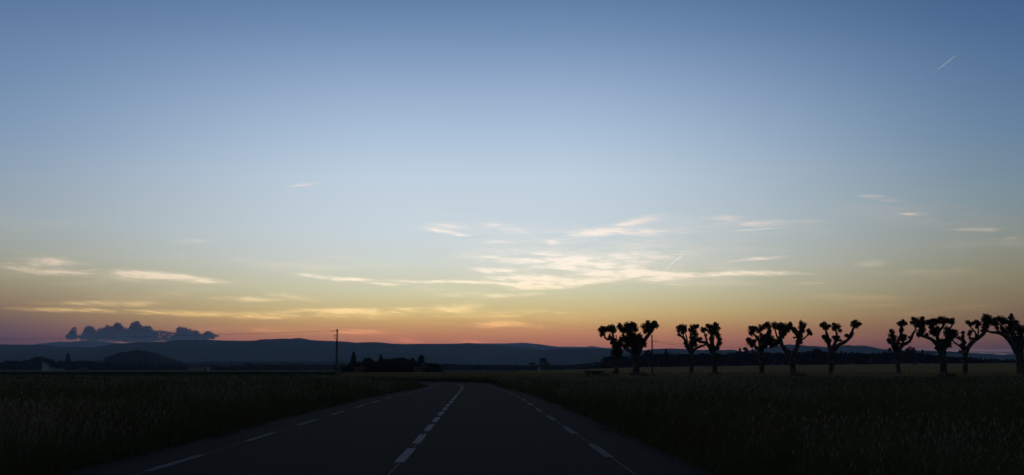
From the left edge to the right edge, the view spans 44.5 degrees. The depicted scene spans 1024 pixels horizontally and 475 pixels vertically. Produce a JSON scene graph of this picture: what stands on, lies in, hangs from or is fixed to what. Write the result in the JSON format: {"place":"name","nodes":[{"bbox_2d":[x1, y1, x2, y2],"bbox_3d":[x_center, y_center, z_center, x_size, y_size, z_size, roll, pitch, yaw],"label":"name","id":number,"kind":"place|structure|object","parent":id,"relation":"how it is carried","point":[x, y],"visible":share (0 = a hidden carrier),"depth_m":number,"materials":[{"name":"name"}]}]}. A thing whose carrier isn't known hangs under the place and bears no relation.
{"place":"outdoors","nodes":[
{"label":"outdoors","id":0,"kind":"place"},
{"bbox_2d":[0,352,113,369],"bbox_3d":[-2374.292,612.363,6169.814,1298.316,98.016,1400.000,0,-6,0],"label":"hills","id":1,"kind":"structure","parent":0,"point":[74,357],"depth_m":5892.98,"materials":[{"name":"plant"}]},
{"bbox_2d":[65,326,77,339],"bbox_3d":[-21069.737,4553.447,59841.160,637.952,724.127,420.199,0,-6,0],"label":"cloud","id":2,"kind":"structure","parent":0,"point":[72,334],"depth_m":59723.43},
{"bbox_2d":[35,340,133,346],"bbox_3d":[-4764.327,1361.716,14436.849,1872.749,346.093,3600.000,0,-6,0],"label":"hills","id":3,"kind":"structure","parent":0,"point":[89,343],"depth_m":13943.80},
{"bbox_2d":[77,320,176,342],"bbox_3d":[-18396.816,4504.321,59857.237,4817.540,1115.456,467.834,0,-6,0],"label":"cloud","id":4,"kind":"structure","parent":0,"point":[117,331],"depth_m":59710.46,"materials":[{"name":"grey"}]},
{"bbox_2d":[111,354,178,365],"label":"hills","id":5,"kind":"structure","parent":0,"point":[130,360],"depth_m":2424.04,"materials":[{"name":"green plant"}]},
{"bbox_2d":[77,350,188,369],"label":"woodland","id":6,"kind":"object","parent":5,"relation":"on","point":[159,360],"visible":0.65,"depth_m":2437.27,"materials":[{"name":"black plant"}]},
{"bbox_2d":[1,375,333,377],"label":"field","id":7,"kind":"structure","parent":0,"point":[174,375],"depth_m":208.60,"materials":[{"name":"plant"}]},
{"bbox_2d":[0,371,339,375],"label":"field","id":8,"kind":"structure","parent":0,"point":[164,372],"depth_m":497.73,"materials":[{"name":"plant"}]},
{"bbox_2d":[174,326,203,339],"bbox_3d":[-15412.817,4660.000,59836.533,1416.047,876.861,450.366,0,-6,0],"label":"cloud","id":9,"kind":"structure","parent":0,"point":[182,333],"depth_m":59697.02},
{"bbox_2d":[203,330,219,339],"bbox_3d":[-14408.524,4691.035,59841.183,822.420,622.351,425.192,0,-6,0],"label":"cloud","id":10,"kind":"structure","parent":0,"point":[207,335],"depth_m":59713.13,"materials":[{"name":"grey"}]},
{"bbox_2d":[166,350,328,361],"bbox_3d":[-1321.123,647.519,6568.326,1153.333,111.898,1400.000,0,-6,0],"label":"hills","id":11,"kind":"structure","parent":0,"point":[287,355],"depth_m":6254.05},
{"bbox_2d":[0,338,539,363],"bbox_3d":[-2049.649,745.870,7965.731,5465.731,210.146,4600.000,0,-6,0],"label":"hills","id":12,"kind":"structure","parent":0,"point":[474,353],"depth_m":6863.89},
{"bbox_2d":[183,361,529,369],"bbox_3d":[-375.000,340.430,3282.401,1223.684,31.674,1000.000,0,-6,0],"label":"hills","id":13,"kind":"structure","parent":0,"point":[240,363],"depth_m":3121.99,"materials":[{"name":"plant"}]},
{"bbox_2d":[50,379,713,474],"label":"road","id":14,"kind":"structure","parent":0,"point":[481,429],"depth_m":20.59,"materials":[{"name":"grey asphalt"}]},
{"bbox_2d":[144,387,431,470],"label":"road marking","id":15,"kind":"object","parent":14,"relation":"on","point":[179,461],"visible":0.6,"depth_m":17.90,"materials":[{"name":"paint"}]},
{"bbox_2d":[135,391,635,474],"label":"road marking","id":16,"kind":"object","parent":14,"relation":"on","point":[426,432],"visible":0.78,"depth_m":20.28,"materials":[{"name":"paint"}]},
{"bbox_2d":[394,383,462,461],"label":"road marking","id":17,"kind":"object","parent":14,"relation":"on","point":[405,454],"visible":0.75,"depth_m":22.92,"materials":[{"name":"paint"}]},
{"bbox_2d":[452,381,613,456],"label":"road marking","id":18,"kind":"object","parent":14,"relation":"on","point":[604,453],"visible":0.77,"depth_m":24.36,"materials":[{"name":"paint"}]},
{"bbox_2d":[320,352,473,363],"bbox_3d":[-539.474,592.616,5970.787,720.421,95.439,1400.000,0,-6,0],"label":"hills","id":19,"kind":"structure","parent":0,"point":[374,356],"depth_m":5711.37,"materials":[{"name":"green plant"}]},
{"bbox_2d":[0,370,1023,474],"bbox_3d":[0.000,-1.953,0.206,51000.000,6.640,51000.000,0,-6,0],"label":"ground","id":20,"kind":"structure","parent":0,"point":[193,439],"depth_m":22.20,"materials":[{"name":"green plant"}]},
{"bbox_2d":[29,358,42,369],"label":"broadleaf tree","id":21,"kind":"object","parent":20,"relation":"on","point":[37,364],"visible":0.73,"depth_m":1483.27,"materials":[{"name":"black plant"}]},
{"bbox_2d":[29,356,45,370],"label":"broadleaf tree","id":22,"kind":"object","parent":20,"relation":"on","point":[37,357],"visible":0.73,"depth_m":1491.98,"materials":[{"name":"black plant"}]},
{"bbox_2d":[35,359,46,370],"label":"broadleaf tree","id":23,"kind":"object","parent":20,"relation":"on","point":[43,360],"visible":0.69,"depth_m":1492.28,"materials":[{"name":"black plant"}]},
{"bbox_2d":[47,359,56,370],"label":"spruce tree","id":24,"kind":"object","parent":20,"relation":"on","point":[52,367],"visible":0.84,"depth_m":1470.55,"materials":[{"name":"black plant"}]},
{"bbox_2d":[42,362,66,370],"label":"irrigation sprinkler","id":25,"kind":"object","parent":20,"relation":"on","point":[44,366],"visible":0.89,"depth_m":895.13,"materials":[{"name":"metal"}]},
{"bbox_2d":[64,353,69,370],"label":"cypress tree","id":26,"kind":"object","parent":20,"relation":"on","point":[67,360],"visible":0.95,"depth_m":1471.39,"materials":[{"name":"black plant"}]},
{"bbox_2d":[79,367,87,370],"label":"barn","id":27,"kind":"structure","parent":20,"relation":"on","point":[83,368],"depth_m":1140.57,"materials":[{"name":"grey wood"}]},
{"bbox_2d":[0,361,342,370],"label":"woodland","id":28,"kind":"object","parent":20,"relation":"on","point":[90,367],"visible":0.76,"depth_m":1465.87,"materials":[{"name":"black plant"}]},
{"bbox_2d":[187,366,209,370],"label":"farm shed","id":29,"kind":"structure","parent":20,"relation":"on","point":[198,368],"depth_m":1089.45,"materials":[{"name":"paint"}]},
{"bbox_2d":[331,329,338,375],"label":"utility pole","id":30,"kind":"object","parent":20,"relation":"on","point":[336,361],"visible":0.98,"depth_m":220.95,"materials":[{"name":"concrete"}]},
{"bbox_2d":[21,331,311,338],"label":"power line","id":31,"kind":"object","parent":30,"relation":"attached to","point":[174,335],"visible":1,"depth_m":220.24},
{"bbox_2d":[50,331,318,338],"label":"power line","id":32,"kind":"object","parent":30,"relation":"attached to","point":[188,335],"visible":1,"depth_m":220.45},
{"bbox_2d":[346,365,352,371],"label":"broadleaf tree","id":33,"kind":"object","parent":20,"relation":"on","point":[348,368],"visible":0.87,"depth_m":429.24,"materials":[{"name":"black plant"}]},
{"bbox_2d":[349,352,358,366],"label":"spruce tree","id":34,"kind":"object","parent":20,"relation":"on","point":[353,359],"visible":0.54,"depth_m":437.52,"materials":[{"name":"black plant"}]},
{"bbox_2d":[352,365,365,371],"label":"house","id":35,"kind":"structure","parent":20,"relation":"on","point":[359,369],"depth_m":420.09,"materials":[{"name":"paint"}]},
{"bbox_2d":[189,363,570,369],"bbox_3d":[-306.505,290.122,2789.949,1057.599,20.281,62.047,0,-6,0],"label":"woodland","id":36,"kind":"object","parent":20,"relation":"on","point":[319,365],"visible":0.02,"depth_m":2781.41,"materials":[{"name":"black plant"}]},
{"bbox_2d":[346,357,442,371],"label":"woodland","id":37,"kind":"object","parent":20,"relation":"on","point":[393,364],"visible":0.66,"depth_m":433.10,"materials":[{"name":"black plant"}]},
{"bbox_2d":[413,363,427,371],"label":"house","id":38,"kind":"structure","parent":20,"relation":"on","point":[416,368],"depth_m":428.71,"materials":[{"name":"paint"}]},
{"bbox_2d":[418,355,424,364],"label":"cedar tree","id":39,"kind":"object","parent":20,"relation":"on","point":[421,359],"visible":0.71,"depth_m":437.27,"materials":[{"name":"black plant"}]},
{"bbox_2d":[463,364,470,370],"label":"broadleaf tree","id":40,"kind":"object","parent":20,"relation":"on","point":[467,367],"visible":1,"depth_m":1412.60,"materials":[{"name":"black plant"}]},
{"bbox_2d":[441,365,601,370],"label":"woodland","id":41,"kind":"object","parent":20,"relation":"on","point":[560,367],"visible":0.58,"depth_m":1424.97,"materials":[{"name":"black plant"}]},
{"bbox_2d":[528,362,536,369],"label":"broadleaf tree","id":42,"kind":"object","parent":20,"relation":"on","point":[531,364],"visible":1,"depth_m":1222.76,"materials":[{"name":"black plant"}]},
{"bbox_2d":[538,358,548,369],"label":"broadleaf tree","id":43,"kind":"object","parent":20,"relation":"on","point":[544,362],"visible":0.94,"depth_m":1232.65,"materials":[{"name":"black plant"}]},
{"bbox_2d":[590,362,597,368],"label":"broadleaf tree","id":44,"kind":"object","parent":20,"relation":"on","point":[594,366],"visible":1,"depth_m":1413.95,"materials":[{"name":"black plant"}]},
{"bbox_2d":[584,371,604,376],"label":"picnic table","id":45,"kind":"object","parent":20,"relation":"on","point":[598,372],"visible":0.62,"depth_m":191.49,"materials":[{"name":"black stone"}]},
{"bbox_2d":[601,356,613,367],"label":"broadleaf tree","id":46,"kind":"object","parent":20,"relation":"on","point":[604,359],"visible":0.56,"depth_m":815.00,"materials":[{"name":"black plant"}]},
{"bbox_2d":[607,356,620,367],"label":"broadleaf tree","id":47,"kind":"object","parent":20,"relation":"on","point":[610,363],"visible":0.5,"depth_m":798.09,"materials":[{"name":"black plant"}]},
{"bbox_2d":[625,355,632,367],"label":"broadleaf tree","id":48,"kind":"object","parent":20,"relation":"on","point":[629,362],"visible":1,"depth_m":784.10,"materials":[{"name":"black plant"}]},
{"bbox_2d":[651,335,652,373],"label":"utility pole","id":49,"kind":"object","parent":20,"relation":"on","point":[652,351],"visible":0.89,"depth_m":198.18,"materials":[{"name":"brown wood"}]},
{"bbox_2d":[661,349,669,366],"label":"spruce tree","id":50,"kind":"object","parent":20,"relation":"on","point":[666,353],"visible":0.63,"depth_m":795.82,"materials":[{"name":"black plant"}]},
{"bbox_2d":[693,355,704,365],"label":"broadleaf tree","id":51,"kind":"object","parent":20,"relation":"on","point":[699,358],"visible":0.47,"depth_m":802.41,"materials":[{"name":"black plant"}]},
{"bbox_2d":[602,352,1015,367],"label":"woodland","id":52,"kind":"object","parent":20,"relation":"on","point":[956,360],"visible":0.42,"depth_m":794.49,"materials":[{"name":"black plant"}]},
{"bbox_2d":[812,348,821,364],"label":"broadleaf tree","id":53,"kind":"object","parent":20,"relation":"on","point":[817,351],"visible":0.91,"depth_m":794.95,"materials":[{"name":"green plant"}]},
{"bbox_2d":[903,346,915,363],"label":"broadleaf tree","id":54,"kind":"object","parent":20,"relation":"on","point":[909,350],"visible":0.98,"depth_m":785.90,"materials":[{"name":"black plant"}]},
{"bbox_2d":[926,353,929,363],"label":"cypress tree","id":55,"kind":"object","parent":20,"relation":"on","point":[927,358],"visible":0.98,"depth_m":784.62,"materials":[{"name":"black plant"}]},
{"bbox_2d":[946,356,951,363],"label":"broadleaf tree","id":56,"kind":"object","parent":20,"relation":"on","point":[948,359],"visible":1,"depth_m":780.64,"materials":[{"name":"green plant"}]},
{"bbox_2d":[445,369,578,371],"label":"field","id":57,"kind":"structure","parent":0,"point":[493,371],"depth_m":794.07,"materials":[{"name":"green plant"}]},
{"bbox_2d":[0,0,1023,354],"label":"sky","id":58,"kind":"structure","parent":0,"point":[543,172],"materials":[{"name":"blue"}]},
{"bbox_2d":[495,369,576,370],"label":"field","id":59,"kind":"structure","parent":0,"point":[522,370],"depth_m":941.68,"materials":[{"name":"plant"}]},
{"bbox_2d":[467,343,623,349],"bbox_3d":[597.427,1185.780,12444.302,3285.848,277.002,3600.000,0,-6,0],"label":"hills","id":60,"kind":"structure","parent":0,"point":[533,346],"depth_m":12071.98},
{"bbox_2d":[477,348,815,367],"bbox_3d":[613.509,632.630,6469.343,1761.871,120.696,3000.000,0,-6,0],"label":"hills","id":61,"kind":"structure","parent":0,"point":[571,356],"depth_m":5721.71,"materials":[{"name":"plant"}]},
{"bbox_2d":[343,363,1023,376],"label":"field","id":62,"kind":"structure","parent":0,"point":[972,368],"depth_m":353.93,"materials":[{"name":"plant"}]},
{"bbox_2d":[598,324,623,375],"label":"pollarded plane tree","id":63,"kind":"object","parent":62,"relation":"on","point":[615,350],"visible":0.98,"depth_m":201.83,"materials":[{"name":"black plant"}]},
{"bbox_2d":[614,320,659,372],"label":"pollarded plane tree","id":64,"kind":"object","parent":62,"relation":"on","point":[635,343],"visible":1,"depth_m":199.01,"materials":[{"name":"black plant"}]},
{"bbox_2d":[628,371,647,375],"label":"shrub","id":65,"kind":"object","parent":62,"relation":"on","point":[638,373],"visible":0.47,"depth_m":195.55,"materials":[{"name":"black plant"}]},
{"bbox_2d":[676,324,706,374],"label":"pollarded plane tree","id":66,"kind":"object","parent":62,"relation":"on","point":[691,344],"visible":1,"depth_m":204.90,"materials":[{"name":"black plant"}]},
{"bbox_2d":[698,322,722,374],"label":"pollarded plane tree","id":67,"kind":"object","parent":62,"relation":"on","point":[713,329],"visible":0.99,"depth_m":206.74,"materials":[{"name":"black plant"}]},
{"bbox_2d":[745,321,778,373],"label":"pollarded plane tree","id":68,"kind":"object","parent":62,"relation":"on","point":[766,340],"visible":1,"depth_m":202.89,"materials":[{"name":"black plant"}]},
{"bbox_2d":[771,320,812,374],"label":"pollarded plane tree","id":69,"kind":"object","parent":62,"relation":"on","point":[782,329],"visible":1,"depth_m":199.75,"materials":[{"name":"black plant"}]},
{"bbox_2d":[819,319,861,373],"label":"pollarded plane tree","id":70,"kind":"object","parent":62,"relation":"on","point":[834,347],"visible":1,"depth_m":205.92,"materials":[{"name":"black plant"}]},
{"bbox_2d":[886,319,916,374],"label":"pollarded plane tree","id":71,"kind":"object","parent":62,"relation":"on","point":[897,346],"visible":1,"depth_m":202.89,"materials":[{"name":"black plant"}]},
{"bbox_2d":[909,316,958,373],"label":"pollarded plane tree","id":72,"kind":"object","parent":62,"relation":"on","point":[940,347],"visible":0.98,"depth_m":196.94,"materials":[{"name":"black plant"}]},
{"bbox_2d":[914,352,1012,364],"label":"irrigation boom","id":73,"kind":"object","parent":62,"relation":"on","point":[952,353],"visible":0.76,"depth_m":597.43,"materials":[{"name":"metal"}]},
{"bbox_2d":[949,313,992,373],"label":"pollarded plane tree","id":74,"kind":"object","parent":62,"relation":"on","point":[985,319],"visible":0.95,"depth_m":203.76,"materials":[{"name":"black plant"}]},
{"bbox_2d":[986,313,1023,374],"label":"pollarded plane tree","id":75,"kind":"object","parent":62,"relation":"on","point":[1015,341],"visible":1,"depth_m":198.53,"materials":[{"name":"black plant"}]},
{"bbox_2d":[748,344,1015,364],"bbox_3d":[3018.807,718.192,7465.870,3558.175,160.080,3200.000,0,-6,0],"label":"hills","id":76,"kind":"structure","parent":0,"point":[843,349],"depth_m":6833.86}
]}

